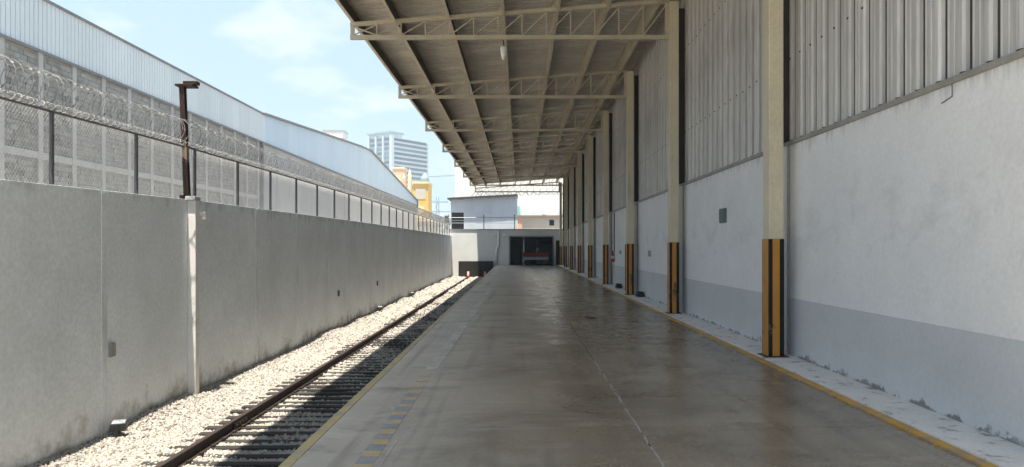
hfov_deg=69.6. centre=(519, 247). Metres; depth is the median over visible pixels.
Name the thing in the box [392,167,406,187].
peach block
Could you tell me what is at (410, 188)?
pale tower
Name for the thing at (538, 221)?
beige building
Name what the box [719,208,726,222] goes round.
wall box
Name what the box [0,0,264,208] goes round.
block warehouse
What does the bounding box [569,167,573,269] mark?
steel column
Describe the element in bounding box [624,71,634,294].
steel column
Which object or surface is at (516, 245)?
dark door
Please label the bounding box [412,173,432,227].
yellow building
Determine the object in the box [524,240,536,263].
dark door
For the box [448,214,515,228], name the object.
roof railing
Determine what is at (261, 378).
gravel
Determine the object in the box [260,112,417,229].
gable warehouse
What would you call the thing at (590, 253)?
steel column
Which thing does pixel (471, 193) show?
white lattice roof
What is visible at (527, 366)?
platform
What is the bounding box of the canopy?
[335,0,674,191]
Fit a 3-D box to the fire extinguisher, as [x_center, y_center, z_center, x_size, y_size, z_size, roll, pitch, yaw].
[3.863,0.375,30.692,0.153,0.450,0.169,0,0,-21]
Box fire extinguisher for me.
[611,251,613,261]
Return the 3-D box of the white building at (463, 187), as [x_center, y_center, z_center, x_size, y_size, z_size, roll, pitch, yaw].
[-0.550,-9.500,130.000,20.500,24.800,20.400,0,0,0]
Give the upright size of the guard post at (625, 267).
1.680 m
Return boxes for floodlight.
[109,419,127,435]
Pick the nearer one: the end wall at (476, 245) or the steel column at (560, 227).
the steel column at (560, 227)
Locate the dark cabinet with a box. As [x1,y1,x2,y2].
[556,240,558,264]
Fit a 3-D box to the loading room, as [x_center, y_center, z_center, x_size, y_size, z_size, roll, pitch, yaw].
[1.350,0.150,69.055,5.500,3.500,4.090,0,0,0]
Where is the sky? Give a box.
[50,0,454,215]
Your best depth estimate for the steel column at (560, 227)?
66.14 m
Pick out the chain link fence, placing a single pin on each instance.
(51, 156)
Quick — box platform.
[278,265,979,466]
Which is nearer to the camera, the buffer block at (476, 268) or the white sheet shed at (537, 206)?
the buffer block at (476, 268)
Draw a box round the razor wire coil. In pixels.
[0,54,450,224]
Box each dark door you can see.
[511,240,521,263]
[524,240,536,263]
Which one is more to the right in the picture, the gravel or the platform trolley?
the platform trolley
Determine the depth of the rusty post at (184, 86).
13.13 m
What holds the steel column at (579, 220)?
on the kerb strip
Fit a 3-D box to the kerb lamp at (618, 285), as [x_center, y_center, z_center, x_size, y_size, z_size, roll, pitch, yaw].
[3.796,1.471,28.400,0.245,0.189,0.340,0,0,0]
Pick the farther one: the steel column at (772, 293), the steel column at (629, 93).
the steel column at (629, 93)
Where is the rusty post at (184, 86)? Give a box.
[175,81,199,198]
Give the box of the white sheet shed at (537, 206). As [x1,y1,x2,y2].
[517,199,562,228]
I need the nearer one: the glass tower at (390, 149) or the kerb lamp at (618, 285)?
the kerb lamp at (618, 285)
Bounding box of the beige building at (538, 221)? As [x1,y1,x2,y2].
[517,215,562,228]
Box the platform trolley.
[522,248,548,264]
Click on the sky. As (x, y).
(296, 61)
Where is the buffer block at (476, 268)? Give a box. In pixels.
[458,261,492,276]
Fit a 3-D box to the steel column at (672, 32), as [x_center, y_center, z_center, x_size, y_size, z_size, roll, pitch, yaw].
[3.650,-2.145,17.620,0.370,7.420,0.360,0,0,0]
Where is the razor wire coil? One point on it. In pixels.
(375, 195)
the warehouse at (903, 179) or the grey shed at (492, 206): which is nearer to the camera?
the warehouse at (903, 179)
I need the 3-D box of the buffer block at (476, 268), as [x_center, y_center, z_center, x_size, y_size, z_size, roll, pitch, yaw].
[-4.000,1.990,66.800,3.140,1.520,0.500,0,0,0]
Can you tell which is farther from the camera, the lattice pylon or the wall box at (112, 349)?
the lattice pylon
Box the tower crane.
[428,175,454,176]
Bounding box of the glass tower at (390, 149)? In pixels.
[367,131,428,187]
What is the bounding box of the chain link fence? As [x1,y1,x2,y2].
[0,96,449,234]
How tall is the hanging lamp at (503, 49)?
0.500 m
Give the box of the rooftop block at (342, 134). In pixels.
[323,130,347,140]
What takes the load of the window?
in the grey shed at (492, 206)
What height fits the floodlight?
0.192 m
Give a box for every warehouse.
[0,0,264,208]
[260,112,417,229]
[562,0,1023,446]
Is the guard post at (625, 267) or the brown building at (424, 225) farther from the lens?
the brown building at (424, 225)
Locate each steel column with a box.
[558,182,561,264]
[563,175,566,266]
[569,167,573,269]
[576,152,580,272]
[586,135,593,277]
[601,110,608,283]
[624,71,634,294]
[664,1,681,313]
[757,0,788,357]
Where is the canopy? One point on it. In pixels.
(535, 103)
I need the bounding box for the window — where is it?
[451,212,463,228]
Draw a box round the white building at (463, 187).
[455,163,562,228]
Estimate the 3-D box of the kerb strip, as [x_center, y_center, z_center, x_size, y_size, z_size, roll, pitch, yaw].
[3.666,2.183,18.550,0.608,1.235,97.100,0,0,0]
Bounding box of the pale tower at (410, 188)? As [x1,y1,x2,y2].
[402,169,412,193]
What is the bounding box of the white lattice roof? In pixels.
[469,190,562,196]
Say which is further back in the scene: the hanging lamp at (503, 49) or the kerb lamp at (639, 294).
the kerb lamp at (639, 294)
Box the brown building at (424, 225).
[417,221,441,232]
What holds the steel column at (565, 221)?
on the kerb strip
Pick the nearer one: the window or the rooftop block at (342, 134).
the window
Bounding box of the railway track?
[141,277,476,466]
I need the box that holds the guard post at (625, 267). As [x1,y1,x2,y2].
[625,244,625,290]
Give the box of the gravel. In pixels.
[25,275,482,466]
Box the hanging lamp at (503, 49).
[500,40,506,59]
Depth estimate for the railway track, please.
12.49 m
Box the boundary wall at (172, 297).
[0,179,450,466]
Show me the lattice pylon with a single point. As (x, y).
(437, 211)
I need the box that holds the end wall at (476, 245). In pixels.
[446,229,562,275]
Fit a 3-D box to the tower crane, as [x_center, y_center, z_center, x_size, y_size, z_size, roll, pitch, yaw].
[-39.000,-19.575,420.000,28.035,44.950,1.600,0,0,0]
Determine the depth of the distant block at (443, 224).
340.00 m
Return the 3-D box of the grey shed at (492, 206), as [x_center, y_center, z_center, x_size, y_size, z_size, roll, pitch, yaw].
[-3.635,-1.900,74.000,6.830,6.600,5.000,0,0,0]
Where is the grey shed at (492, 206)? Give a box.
[447,194,517,228]
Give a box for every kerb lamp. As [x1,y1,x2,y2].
[615,283,621,287]
[635,291,643,296]
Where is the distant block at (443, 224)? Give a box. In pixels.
[432,216,450,233]
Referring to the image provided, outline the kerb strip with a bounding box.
[558,265,1023,466]
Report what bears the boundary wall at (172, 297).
on the ground
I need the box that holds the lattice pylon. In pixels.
[432,197,449,221]
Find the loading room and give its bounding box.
[510,237,551,264]
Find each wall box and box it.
[109,342,115,356]
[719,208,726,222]
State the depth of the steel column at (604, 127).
31.39 m

